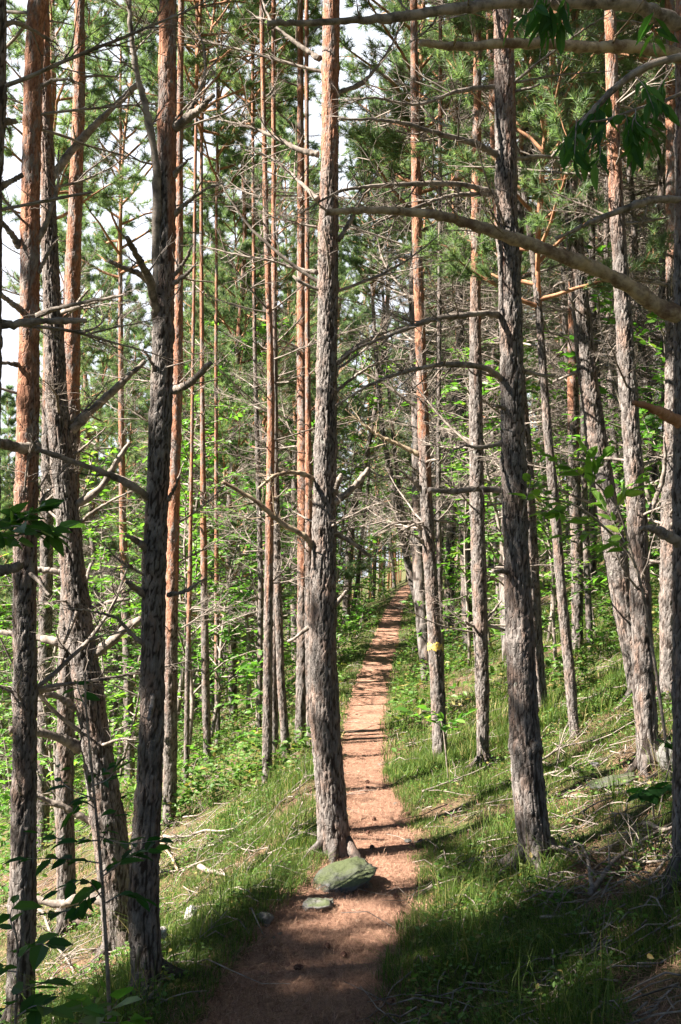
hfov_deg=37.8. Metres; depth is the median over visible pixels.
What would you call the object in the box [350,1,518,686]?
pine tree
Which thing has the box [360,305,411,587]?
pine tree
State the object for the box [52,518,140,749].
leafy bush
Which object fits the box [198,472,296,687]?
leafy bush
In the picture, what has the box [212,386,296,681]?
leafy bush
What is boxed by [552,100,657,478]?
pine tree
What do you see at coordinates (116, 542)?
pine tree
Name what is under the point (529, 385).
pine tree
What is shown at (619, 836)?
fallen branch
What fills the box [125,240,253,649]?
pine tree
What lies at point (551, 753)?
fallen branch
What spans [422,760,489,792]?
fallen branch
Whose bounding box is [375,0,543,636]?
pine tree
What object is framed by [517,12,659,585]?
pine tree
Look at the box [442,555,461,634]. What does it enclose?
leafy bush
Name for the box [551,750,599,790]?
fallen branch
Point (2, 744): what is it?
leafy bush
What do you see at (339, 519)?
leafy bush
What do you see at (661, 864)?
fallen branch
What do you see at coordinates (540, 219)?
pine tree
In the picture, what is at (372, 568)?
leafy bush
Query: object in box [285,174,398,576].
pine tree
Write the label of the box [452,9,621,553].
pine tree
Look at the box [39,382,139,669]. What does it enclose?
pine tree
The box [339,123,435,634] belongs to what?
pine tree
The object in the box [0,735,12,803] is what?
leafy bush
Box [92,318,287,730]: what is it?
leafy bush
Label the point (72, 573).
pine tree
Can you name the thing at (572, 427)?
pine tree
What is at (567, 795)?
fallen branch
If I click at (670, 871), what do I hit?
fallen branch
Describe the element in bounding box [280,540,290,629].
leafy bush
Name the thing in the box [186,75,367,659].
pine tree
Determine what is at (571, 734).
fallen branch
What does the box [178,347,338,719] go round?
leafy bush
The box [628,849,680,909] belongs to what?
fallen branch
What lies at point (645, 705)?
pine tree
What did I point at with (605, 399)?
pine tree
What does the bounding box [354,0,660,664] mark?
pine tree
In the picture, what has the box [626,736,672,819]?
seedling
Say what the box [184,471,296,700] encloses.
leafy bush
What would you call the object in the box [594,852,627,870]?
fallen branch
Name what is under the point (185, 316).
pine tree
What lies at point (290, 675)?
leafy bush
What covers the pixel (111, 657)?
leafy bush
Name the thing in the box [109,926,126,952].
fallen branch
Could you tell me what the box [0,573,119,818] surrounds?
leafy bush
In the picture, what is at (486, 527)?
leafy bush
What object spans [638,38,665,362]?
pine tree
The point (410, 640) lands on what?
leafy bush
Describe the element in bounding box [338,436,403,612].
leafy bush
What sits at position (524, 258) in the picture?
pine tree
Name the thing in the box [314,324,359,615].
pine tree
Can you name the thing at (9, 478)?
pine tree
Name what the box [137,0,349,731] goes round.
pine tree
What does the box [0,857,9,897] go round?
leafy bush
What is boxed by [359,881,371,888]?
rock
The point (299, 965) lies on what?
pine cone
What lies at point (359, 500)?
pine tree
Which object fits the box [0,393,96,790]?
pine tree
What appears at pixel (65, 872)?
pine tree
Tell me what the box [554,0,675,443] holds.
pine tree
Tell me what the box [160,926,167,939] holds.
stone
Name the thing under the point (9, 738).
leafy bush
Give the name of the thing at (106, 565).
pine tree
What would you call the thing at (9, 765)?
leafy bush
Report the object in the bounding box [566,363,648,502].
leafy bush
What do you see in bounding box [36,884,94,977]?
fallen branch
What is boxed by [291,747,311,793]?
fallen branch
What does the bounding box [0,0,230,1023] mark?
pine tree
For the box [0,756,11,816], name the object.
leafy bush
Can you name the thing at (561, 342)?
pine tree
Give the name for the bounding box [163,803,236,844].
fallen branch
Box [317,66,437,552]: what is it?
pine tree
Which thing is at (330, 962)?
needle litter
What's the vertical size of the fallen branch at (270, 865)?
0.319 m
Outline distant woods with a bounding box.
[92,328,662,721]
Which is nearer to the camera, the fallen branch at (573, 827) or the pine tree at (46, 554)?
the fallen branch at (573, 827)
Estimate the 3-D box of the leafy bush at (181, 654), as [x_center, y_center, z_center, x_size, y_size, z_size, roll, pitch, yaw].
[-1.950,0.953,13.125,2.485,5.118,2.282,-1,-4,13]
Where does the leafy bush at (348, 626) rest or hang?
on the ground at (454, 803)
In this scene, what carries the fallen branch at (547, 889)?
on the ground at (454, 803)
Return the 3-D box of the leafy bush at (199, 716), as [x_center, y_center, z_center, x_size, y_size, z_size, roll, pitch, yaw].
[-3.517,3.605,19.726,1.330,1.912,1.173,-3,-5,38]
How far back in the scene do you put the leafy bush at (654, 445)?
9.98 m
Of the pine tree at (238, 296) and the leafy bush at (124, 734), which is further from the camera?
the pine tree at (238, 296)
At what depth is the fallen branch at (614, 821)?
5.10 m
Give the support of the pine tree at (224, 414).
on the ground at (454, 803)
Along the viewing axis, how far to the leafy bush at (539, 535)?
16.65 m
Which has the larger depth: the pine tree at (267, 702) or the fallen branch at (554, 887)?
the pine tree at (267, 702)
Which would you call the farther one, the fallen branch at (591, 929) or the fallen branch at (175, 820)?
the fallen branch at (175, 820)
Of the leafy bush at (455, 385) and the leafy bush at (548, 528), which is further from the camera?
the leafy bush at (548, 528)
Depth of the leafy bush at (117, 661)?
17.45 m
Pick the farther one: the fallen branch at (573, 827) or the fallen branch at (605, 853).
the fallen branch at (573, 827)
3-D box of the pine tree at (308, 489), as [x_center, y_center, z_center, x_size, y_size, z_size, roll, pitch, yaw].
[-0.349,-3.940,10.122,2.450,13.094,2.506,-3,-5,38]
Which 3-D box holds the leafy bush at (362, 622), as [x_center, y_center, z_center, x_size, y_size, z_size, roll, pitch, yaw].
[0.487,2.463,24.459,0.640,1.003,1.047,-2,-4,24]
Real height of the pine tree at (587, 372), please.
15.006 m
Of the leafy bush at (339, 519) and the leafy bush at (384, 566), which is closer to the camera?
the leafy bush at (339, 519)
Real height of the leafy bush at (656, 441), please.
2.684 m
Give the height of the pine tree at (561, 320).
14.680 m
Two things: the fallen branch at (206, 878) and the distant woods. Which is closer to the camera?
the fallen branch at (206, 878)
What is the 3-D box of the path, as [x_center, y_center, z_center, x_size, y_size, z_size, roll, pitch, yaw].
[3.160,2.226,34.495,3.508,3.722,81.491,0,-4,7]
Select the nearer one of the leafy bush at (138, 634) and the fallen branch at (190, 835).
the fallen branch at (190, 835)
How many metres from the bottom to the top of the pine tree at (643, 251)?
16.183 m
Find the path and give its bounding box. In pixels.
[202,559,455,1023]
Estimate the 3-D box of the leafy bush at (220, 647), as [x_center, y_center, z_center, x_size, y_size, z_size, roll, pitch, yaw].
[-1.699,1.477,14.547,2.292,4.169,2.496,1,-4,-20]
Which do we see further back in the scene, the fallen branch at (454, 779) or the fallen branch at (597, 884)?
the fallen branch at (454, 779)
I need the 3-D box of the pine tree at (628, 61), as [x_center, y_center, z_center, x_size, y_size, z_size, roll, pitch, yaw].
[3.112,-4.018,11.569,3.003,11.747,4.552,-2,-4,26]
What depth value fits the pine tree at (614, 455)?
20.14 m
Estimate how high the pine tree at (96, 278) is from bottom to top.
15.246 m
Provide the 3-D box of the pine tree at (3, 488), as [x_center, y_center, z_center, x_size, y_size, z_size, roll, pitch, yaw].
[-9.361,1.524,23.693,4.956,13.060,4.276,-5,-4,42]
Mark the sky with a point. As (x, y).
(10, 350)
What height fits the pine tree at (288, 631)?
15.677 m
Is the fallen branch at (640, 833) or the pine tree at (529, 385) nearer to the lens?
the fallen branch at (640, 833)
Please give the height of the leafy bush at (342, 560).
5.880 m
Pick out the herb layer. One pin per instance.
(238, 770)
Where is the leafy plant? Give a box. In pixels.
[0,894,74,1023]
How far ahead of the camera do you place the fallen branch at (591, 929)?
3.64 m
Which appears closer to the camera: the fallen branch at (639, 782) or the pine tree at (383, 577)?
the fallen branch at (639, 782)
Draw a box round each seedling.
[63,974,152,1023]
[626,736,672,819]
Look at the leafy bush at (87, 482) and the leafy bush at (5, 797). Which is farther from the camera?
the leafy bush at (87, 482)
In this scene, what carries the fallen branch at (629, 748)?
on the ground at (454, 803)
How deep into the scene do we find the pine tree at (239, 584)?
32.95 m
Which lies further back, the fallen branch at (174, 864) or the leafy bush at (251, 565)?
the leafy bush at (251, 565)
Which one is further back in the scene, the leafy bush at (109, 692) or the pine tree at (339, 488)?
the pine tree at (339, 488)
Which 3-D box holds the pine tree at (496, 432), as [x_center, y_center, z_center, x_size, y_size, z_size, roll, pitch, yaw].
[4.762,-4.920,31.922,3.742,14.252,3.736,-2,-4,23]
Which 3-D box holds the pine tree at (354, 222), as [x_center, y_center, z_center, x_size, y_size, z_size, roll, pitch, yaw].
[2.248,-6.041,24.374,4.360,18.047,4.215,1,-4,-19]
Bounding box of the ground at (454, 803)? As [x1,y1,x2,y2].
[0,439,680,1023]
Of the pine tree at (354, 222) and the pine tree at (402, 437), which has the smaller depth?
the pine tree at (354, 222)
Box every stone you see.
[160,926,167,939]
[184,905,197,920]
[257,912,273,926]
[590,762,599,766]
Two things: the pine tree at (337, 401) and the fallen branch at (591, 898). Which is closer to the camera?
the fallen branch at (591, 898)
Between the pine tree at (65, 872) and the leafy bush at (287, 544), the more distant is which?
the leafy bush at (287, 544)
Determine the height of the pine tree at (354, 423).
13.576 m
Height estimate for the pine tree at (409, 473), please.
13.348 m
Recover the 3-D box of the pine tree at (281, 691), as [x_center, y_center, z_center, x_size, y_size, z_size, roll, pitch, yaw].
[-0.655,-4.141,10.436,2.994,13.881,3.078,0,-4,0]
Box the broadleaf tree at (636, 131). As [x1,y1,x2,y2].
[503,0,680,192]
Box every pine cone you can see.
[293,963,302,969]
[324,942,330,949]
[340,951,346,958]
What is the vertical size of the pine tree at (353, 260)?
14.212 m
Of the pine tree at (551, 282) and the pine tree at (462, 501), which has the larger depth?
the pine tree at (551, 282)
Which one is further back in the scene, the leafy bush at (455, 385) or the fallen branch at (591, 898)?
the leafy bush at (455, 385)
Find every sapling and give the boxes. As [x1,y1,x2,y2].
[3,672,173,1019]
[401,419,500,666]
[486,437,605,667]
[509,437,671,777]
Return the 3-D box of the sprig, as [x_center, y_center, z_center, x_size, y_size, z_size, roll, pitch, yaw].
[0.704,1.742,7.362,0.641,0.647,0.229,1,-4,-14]
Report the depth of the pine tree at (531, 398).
41.39 m
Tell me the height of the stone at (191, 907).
0.082 m
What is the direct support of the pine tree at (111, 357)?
on the ground at (454, 803)
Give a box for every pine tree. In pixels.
[0,0,150,968]
[0,0,152,852]
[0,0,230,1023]
[0,0,249,576]
[0,382,56,805]
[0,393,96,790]
[0,449,56,785]
[0,454,56,763]
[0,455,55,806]
[1,163,147,785]
[8,310,141,769]
[19,0,144,946]
[26,0,236,1023]
[39,214,149,710]
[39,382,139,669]
[40,0,223,782]
[80,0,286,824]
[80,295,181,731]
[86,0,321,791]
[86,458,129,707]
[90,320,146,720]
[99,0,320,746]
[99,99,373,723]
[99,399,208,656]
[102,384,212,686]
[104,153,265,710]
[104,484,140,691]
[116,0,321,763]
[116,0,465,862]
[124,228,238,713]
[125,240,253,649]
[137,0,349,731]
[140,233,278,659]
[178,373,290,664]
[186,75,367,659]
[187,36,369,621]
[187,221,315,672]
[194,0,397,758]
[197,0,356,742]
[203,0,377,786]
[207,288,287,682]
[224,0,316,757]
[241,274,343,619]
[242,271,339,666]
[243,0,389,746]
[259,0,680,918]
[278,0,493,755]
[281,0,559,680]
[283,428,338,643]
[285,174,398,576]
[288,8,619,891]
[291,302,365,582]
[310,273,378,611]
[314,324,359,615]
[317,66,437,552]
[337,250,410,616]
[337,309,411,598]
[338,93,447,600]
[339,0,497,645]
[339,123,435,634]
[340,0,525,532]
[341,428,380,575]
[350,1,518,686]
[351,410,408,591]
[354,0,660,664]
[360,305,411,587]
[369,303,448,551]
[370,109,533,543]
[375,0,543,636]
[377,0,547,707]
[382,0,584,774]
[387,296,523,582]
[393,193,487,510]
[396,414,411,555]
[398,0,674,739]
[424,91,564,597]
[437,10,675,777]
[443,231,559,565]
[446,205,561,573]
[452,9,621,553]
[453,9,659,709]
[454,0,665,648]
[461,9,656,648]
[471,181,550,524]
[499,329,536,426]
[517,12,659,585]
[523,181,579,510]
[523,227,602,450]
[524,71,564,472]
[525,324,561,459]
[527,155,609,476]
[527,266,598,441]
[542,164,647,445]
[543,26,665,537]
[544,26,665,515]
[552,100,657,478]
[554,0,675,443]
[562,168,627,451]
[563,0,675,702]
[580,0,665,457]
[586,39,665,457]
[587,82,659,409]
[603,154,660,475]
[617,166,665,472]
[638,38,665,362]
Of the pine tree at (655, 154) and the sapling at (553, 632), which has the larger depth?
the pine tree at (655, 154)
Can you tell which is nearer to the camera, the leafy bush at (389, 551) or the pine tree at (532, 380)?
the pine tree at (532, 380)
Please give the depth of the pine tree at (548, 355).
37.33 m
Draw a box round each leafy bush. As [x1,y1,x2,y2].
[0,422,144,759]
[0,573,55,786]
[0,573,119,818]
[0,577,37,825]
[0,608,56,770]
[0,663,11,819]
[0,729,11,843]
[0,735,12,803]
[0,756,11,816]
[0,791,10,883]
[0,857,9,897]
[1,593,111,834]
[3,518,113,725]
[4,561,110,765]
[37,537,121,773]
[46,681,162,825]
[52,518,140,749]
[56,575,140,761]
[75,427,220,772]
[75,597,140,743]
[76,560,199,783]
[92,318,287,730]
[101,623,137,745]
[102,556,138,733]
[103,395,291,780]
[107,525,196,716]
[116,445,251,720]
[177,663,201,717]
[177,744,213,788]
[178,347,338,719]
[178,453,242,675]
[178,472,293,743]
[178,545,262,706]
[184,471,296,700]
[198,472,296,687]
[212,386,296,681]
[213,650,289,751]
[220,513,296,667]
[223,420,344,654]
[239,514,290,666]
[246,546,290,642]
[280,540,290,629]
[281,342,403,599]
[284,634,296,665]
[285,466,359,613]
[285,480,359,604]
[285,666,295,693]
[336,449,379,609]
[336,610,356,655]
[336,614,362,666]
[337,615,358,638]
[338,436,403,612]
[338,600,364,628]
[339,608,377,644]
[340,522,368,595]
[340,577,370,618]
[340,591,370,620]
[345,517,398,597]
[351,595,372,620]
[352,592,377,625]
[357,530,388,586]
[361,480,396,596]
[363,511,387,597]
[369,480,404,588]
[372,564,392,597]
[373,575,388,597]
[379,462,410,581]
[385,499,411,569]
[391,486,411,571]
[400,338,606,651]
[401,625,416,654]
[412,374,548,653]
[441,430,499,592]
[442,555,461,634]
[442,562,461,641]
[444,632,457,649]
[469,325,627,640]
[485,321,592,609]
[491,430,571,584]
[534,214,664,571]
[536,366,579,593]
[537,496,569,548]
[547,522,611,636]
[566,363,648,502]
[584,312,664,587]
[588,446,659,568]
[590,482,626,558]
[608,398,648,508]
[621,417,662,505]
[636,362,662,478]
[638,390,662,520]
[642,422,663,505]
[647,339,664,514]
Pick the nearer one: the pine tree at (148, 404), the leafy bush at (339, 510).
the leafy bush at (339, 510)
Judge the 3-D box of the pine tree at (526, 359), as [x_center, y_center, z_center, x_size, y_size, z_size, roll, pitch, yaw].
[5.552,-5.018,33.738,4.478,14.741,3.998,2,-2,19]
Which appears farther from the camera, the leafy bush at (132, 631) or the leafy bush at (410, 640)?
the leafy bush at (132, 631)
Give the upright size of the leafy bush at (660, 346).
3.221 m
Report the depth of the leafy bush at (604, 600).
11.75 m
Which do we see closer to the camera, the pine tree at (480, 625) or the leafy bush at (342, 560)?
the pine tree at (480, 625)
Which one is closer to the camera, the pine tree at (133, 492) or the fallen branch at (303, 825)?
the fallen branch at (303, 825)
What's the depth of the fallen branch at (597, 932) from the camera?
3.75 m
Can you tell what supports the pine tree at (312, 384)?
on the ground at (454, 803)
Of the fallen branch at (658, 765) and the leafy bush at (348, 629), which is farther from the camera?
the leafy bush at (348, 629)
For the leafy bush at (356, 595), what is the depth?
32.56 m
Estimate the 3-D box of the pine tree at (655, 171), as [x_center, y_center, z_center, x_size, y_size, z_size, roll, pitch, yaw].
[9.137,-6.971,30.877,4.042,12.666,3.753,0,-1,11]
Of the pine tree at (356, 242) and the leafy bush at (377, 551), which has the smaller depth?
the pine tree at (356, 242)
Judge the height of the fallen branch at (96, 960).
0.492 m
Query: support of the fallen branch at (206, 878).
on the ground at (454, 803)
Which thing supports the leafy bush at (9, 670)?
on the ground at (454, 803)
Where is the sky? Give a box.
[0,0,661,584]
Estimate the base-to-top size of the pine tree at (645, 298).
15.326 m
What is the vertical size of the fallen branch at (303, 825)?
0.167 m
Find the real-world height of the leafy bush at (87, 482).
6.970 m
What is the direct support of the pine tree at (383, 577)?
on the ground at (454, 803)
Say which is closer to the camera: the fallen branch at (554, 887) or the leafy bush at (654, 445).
the fallen branch at (554, 887)
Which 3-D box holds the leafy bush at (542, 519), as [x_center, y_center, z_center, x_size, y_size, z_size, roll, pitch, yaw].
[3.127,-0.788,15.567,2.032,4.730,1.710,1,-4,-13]
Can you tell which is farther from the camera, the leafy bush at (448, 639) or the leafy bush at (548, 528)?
the leafy bush at (448, 639)
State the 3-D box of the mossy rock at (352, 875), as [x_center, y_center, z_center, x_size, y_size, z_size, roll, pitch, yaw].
[0.014,1.937,5.233,0.347,0.170,0.347,3,-5,-36]
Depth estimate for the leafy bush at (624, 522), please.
15.71 m
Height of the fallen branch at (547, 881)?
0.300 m
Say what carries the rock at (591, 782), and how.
on the ground at (454, 803)
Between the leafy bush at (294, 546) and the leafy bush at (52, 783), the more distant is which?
the leafy bush at (294, 546)
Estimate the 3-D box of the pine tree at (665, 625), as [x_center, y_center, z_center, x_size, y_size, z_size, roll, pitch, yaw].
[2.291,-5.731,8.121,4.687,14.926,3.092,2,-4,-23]
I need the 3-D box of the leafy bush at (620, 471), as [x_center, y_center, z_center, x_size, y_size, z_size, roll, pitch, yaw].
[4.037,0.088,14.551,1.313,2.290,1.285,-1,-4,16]
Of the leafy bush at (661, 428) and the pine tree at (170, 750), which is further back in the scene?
the leafy bush at (661, 428)
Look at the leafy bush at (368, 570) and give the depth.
51.56 m
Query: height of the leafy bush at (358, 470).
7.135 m
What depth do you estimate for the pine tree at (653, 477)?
17.58 m
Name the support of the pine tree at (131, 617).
on the ground at (454, 803)
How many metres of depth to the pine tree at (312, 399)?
26.82 m
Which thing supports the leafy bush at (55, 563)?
on the ground at (454, 803)
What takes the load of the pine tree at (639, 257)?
on the ground at (454, 803)
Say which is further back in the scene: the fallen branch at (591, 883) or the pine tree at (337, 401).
the pine tree at (337, 401)
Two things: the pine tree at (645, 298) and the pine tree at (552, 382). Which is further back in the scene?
the pine tree at (552, 382)
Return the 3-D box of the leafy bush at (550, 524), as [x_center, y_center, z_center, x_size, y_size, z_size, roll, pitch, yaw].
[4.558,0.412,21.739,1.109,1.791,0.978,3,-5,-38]
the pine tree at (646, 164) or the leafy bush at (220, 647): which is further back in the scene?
the pine tree at (646, 164)
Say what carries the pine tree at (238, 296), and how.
on the ground at (454, 803)
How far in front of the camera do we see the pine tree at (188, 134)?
15.16 m
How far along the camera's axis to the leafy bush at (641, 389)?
10.91 m
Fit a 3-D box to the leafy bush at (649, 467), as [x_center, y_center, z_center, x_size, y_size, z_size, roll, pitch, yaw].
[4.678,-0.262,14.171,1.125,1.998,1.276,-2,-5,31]
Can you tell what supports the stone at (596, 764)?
on the ground at (454, 803)
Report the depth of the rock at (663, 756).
5.91 m
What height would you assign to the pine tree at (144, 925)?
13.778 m
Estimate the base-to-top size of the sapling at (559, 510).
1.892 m
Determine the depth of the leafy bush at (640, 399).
19.66 m
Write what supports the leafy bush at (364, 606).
on the ground at (454, 803)
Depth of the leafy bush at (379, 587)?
42.16 m
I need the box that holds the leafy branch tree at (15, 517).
[0,498,87,556]
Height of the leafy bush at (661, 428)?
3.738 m
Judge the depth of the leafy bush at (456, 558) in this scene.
21.23 m
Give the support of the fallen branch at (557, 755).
on the ground at (454, 803)
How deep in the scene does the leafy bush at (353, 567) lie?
49.92 m
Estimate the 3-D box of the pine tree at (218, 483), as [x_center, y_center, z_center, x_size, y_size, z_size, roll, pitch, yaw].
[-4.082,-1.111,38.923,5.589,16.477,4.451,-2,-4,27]
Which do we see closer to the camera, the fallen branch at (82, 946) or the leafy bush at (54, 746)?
the fallen branch at (82, 946)
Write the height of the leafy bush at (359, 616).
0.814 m
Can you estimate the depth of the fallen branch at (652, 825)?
4.74 m
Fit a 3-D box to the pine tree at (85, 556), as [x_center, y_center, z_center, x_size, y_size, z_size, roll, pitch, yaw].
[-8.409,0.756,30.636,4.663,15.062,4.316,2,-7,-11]
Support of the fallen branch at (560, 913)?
on the ground at (454, 803)
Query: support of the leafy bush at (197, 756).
on the ground at (454, 803)
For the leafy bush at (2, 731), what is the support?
on the ground at (454, 803)
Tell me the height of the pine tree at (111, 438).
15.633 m
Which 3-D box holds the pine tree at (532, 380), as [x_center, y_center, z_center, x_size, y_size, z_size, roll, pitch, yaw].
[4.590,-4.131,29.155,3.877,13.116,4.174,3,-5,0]
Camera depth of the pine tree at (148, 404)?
31.82 m
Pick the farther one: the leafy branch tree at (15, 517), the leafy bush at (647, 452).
the leafy bush at (647, 452)
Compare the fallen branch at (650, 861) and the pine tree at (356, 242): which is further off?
the pine tree at (356, 242)
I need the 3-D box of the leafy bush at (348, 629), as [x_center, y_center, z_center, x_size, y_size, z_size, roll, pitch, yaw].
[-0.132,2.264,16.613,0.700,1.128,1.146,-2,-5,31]
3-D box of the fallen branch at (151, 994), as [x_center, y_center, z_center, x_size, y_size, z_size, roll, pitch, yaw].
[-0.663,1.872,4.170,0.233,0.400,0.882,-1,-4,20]
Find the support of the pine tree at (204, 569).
on the ground at (454, 803)
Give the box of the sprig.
[395,705,477,780]
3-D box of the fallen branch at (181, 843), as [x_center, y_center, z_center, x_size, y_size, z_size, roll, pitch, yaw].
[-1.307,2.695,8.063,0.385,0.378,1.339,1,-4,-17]
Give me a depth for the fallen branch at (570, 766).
6.68 m
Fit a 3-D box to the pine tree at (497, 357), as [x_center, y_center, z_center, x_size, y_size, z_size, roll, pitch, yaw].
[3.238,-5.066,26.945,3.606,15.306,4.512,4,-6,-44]
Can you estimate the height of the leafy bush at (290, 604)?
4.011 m
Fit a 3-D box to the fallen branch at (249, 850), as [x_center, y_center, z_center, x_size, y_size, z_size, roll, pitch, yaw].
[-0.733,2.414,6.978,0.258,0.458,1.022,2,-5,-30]
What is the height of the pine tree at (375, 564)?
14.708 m
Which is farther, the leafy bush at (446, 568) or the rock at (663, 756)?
the leafy bush at (446, 568)
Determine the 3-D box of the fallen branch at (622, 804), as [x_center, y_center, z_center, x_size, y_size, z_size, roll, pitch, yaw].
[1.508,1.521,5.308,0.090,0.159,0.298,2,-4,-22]
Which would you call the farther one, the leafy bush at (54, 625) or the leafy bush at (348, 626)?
the leafy bush at (54, 625)
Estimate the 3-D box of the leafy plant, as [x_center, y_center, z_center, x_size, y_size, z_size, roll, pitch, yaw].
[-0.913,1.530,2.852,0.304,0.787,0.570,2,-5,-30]
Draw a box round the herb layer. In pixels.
[0,500,680,1023]
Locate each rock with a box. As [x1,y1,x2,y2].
[302,898,333,911]
[310,856,377,894]
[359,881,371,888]
[587,772,635,791]
[655,740,672,768]
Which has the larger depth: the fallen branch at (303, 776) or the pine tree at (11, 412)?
the pine tree at (11, 412)
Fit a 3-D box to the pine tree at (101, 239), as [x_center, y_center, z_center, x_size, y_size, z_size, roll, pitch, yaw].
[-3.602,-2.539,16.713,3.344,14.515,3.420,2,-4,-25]
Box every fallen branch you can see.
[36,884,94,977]
[59,925,101,956]
[68,935,109,975]
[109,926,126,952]
[148,907,237,998]
[160,820,180,874]
[160,830,206,863]
[160,843,208,872]
[162,808,196,826]
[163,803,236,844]
[180,834,221,871]
[183,799,207,819]
[183,846,247,895]
[197,851,236,874]
[207,825,259,855]
[258,829,301,873]
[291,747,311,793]
[293,809,316,835]
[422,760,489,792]
[528,832,631,887]
[532,854,572,909]
[532,879,585,895]
[533,869,564,904]
[539,862,629,918]
[542,711,598,759]
[542,735,567,774]
[543,891,619,965]
[544,731,603,776]
[544,889,611,926]
[548,792,586,805]
[549,871,585,888]
[550,808,591,839]
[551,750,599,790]
[556,725,586,746]
[565,822,671,895]
[571,809,671,884]
[587,924,614,938]
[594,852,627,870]
[601,832,644,844]
[604,812,628,825]
[607,800,637,811]
[610,735,671,761]
[617,830,667,842]
[623,771,672,782]
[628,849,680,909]
[642,801,671,831]
[644,839,680,900]
[645,733,669,779]
[652,849,671,875]
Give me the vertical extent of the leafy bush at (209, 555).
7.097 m
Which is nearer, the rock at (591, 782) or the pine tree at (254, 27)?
the rock at (591, 782)
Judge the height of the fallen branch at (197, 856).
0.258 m
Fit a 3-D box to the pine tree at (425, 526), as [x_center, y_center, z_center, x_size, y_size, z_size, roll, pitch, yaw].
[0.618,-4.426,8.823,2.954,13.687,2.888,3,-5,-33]
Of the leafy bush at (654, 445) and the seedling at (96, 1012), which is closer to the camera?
the seedling at (96, 1012)
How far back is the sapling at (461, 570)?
13.66 m
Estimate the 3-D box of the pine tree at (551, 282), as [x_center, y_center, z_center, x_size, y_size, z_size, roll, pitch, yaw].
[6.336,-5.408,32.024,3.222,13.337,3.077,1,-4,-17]
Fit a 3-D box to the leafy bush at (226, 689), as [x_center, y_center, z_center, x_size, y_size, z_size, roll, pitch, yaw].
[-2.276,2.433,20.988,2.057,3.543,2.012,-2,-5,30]
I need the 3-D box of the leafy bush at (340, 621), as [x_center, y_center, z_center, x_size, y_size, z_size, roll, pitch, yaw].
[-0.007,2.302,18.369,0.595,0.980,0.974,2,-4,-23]
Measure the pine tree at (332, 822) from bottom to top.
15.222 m
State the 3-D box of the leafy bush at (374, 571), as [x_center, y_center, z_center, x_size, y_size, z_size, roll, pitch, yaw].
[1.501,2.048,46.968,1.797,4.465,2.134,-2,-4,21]
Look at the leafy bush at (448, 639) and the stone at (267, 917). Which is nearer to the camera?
the stone at (267, 917)
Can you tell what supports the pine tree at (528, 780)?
on the ground at (454, 803)
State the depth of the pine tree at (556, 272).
25.67 m
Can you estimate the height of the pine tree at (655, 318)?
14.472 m
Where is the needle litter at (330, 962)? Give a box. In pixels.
[0,588,680,1023]
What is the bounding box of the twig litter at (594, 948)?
[0,514,680,1023]
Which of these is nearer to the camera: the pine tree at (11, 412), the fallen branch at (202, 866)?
the fallen branch at (202, 866)
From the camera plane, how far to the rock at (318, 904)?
4.84 m
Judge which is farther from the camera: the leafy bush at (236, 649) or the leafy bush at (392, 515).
the leafy bush at (392, 515)
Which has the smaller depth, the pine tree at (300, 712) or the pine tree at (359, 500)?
the pine tree at (300, 712)
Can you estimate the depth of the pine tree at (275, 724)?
10.63 m
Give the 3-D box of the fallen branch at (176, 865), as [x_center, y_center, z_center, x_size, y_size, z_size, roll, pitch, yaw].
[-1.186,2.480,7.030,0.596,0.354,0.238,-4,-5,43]
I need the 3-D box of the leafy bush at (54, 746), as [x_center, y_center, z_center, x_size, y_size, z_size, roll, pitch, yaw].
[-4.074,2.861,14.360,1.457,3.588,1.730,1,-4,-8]
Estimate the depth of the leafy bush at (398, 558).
49.45 m
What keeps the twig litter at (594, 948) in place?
on the ground at (454, 803)
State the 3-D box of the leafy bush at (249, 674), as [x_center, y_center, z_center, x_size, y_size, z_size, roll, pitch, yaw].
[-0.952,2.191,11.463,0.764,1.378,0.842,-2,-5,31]
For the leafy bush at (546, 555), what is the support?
on the ground at (454, 803)
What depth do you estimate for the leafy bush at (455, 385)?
10.15 m
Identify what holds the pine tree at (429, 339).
on the ground at (454, 803)
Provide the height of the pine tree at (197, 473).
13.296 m
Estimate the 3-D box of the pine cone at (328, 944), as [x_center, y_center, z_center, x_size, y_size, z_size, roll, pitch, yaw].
[-0.057,1.889,4.332,0.030,0.030,0.043,0,-4,0]
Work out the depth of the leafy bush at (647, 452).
18.32 m
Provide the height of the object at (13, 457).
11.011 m
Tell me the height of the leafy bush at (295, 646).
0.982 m
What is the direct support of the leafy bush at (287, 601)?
on the ground at (454, 803)
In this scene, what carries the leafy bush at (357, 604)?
on the ground at (454, 803)
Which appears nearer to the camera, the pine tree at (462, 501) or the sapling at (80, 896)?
the sapling at (80, 896)
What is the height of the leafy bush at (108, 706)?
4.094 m
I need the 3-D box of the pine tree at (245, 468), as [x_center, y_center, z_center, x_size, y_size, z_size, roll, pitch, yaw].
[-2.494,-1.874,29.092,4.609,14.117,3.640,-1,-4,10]
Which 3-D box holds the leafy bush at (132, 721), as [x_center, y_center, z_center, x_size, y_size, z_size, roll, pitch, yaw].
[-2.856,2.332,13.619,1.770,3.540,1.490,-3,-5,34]
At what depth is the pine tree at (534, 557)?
8.95 m
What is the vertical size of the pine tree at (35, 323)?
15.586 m
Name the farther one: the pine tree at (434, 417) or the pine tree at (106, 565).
the pine tree at (106, 565)
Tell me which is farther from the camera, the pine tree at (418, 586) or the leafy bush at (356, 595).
the leafy bush at (356, 595)

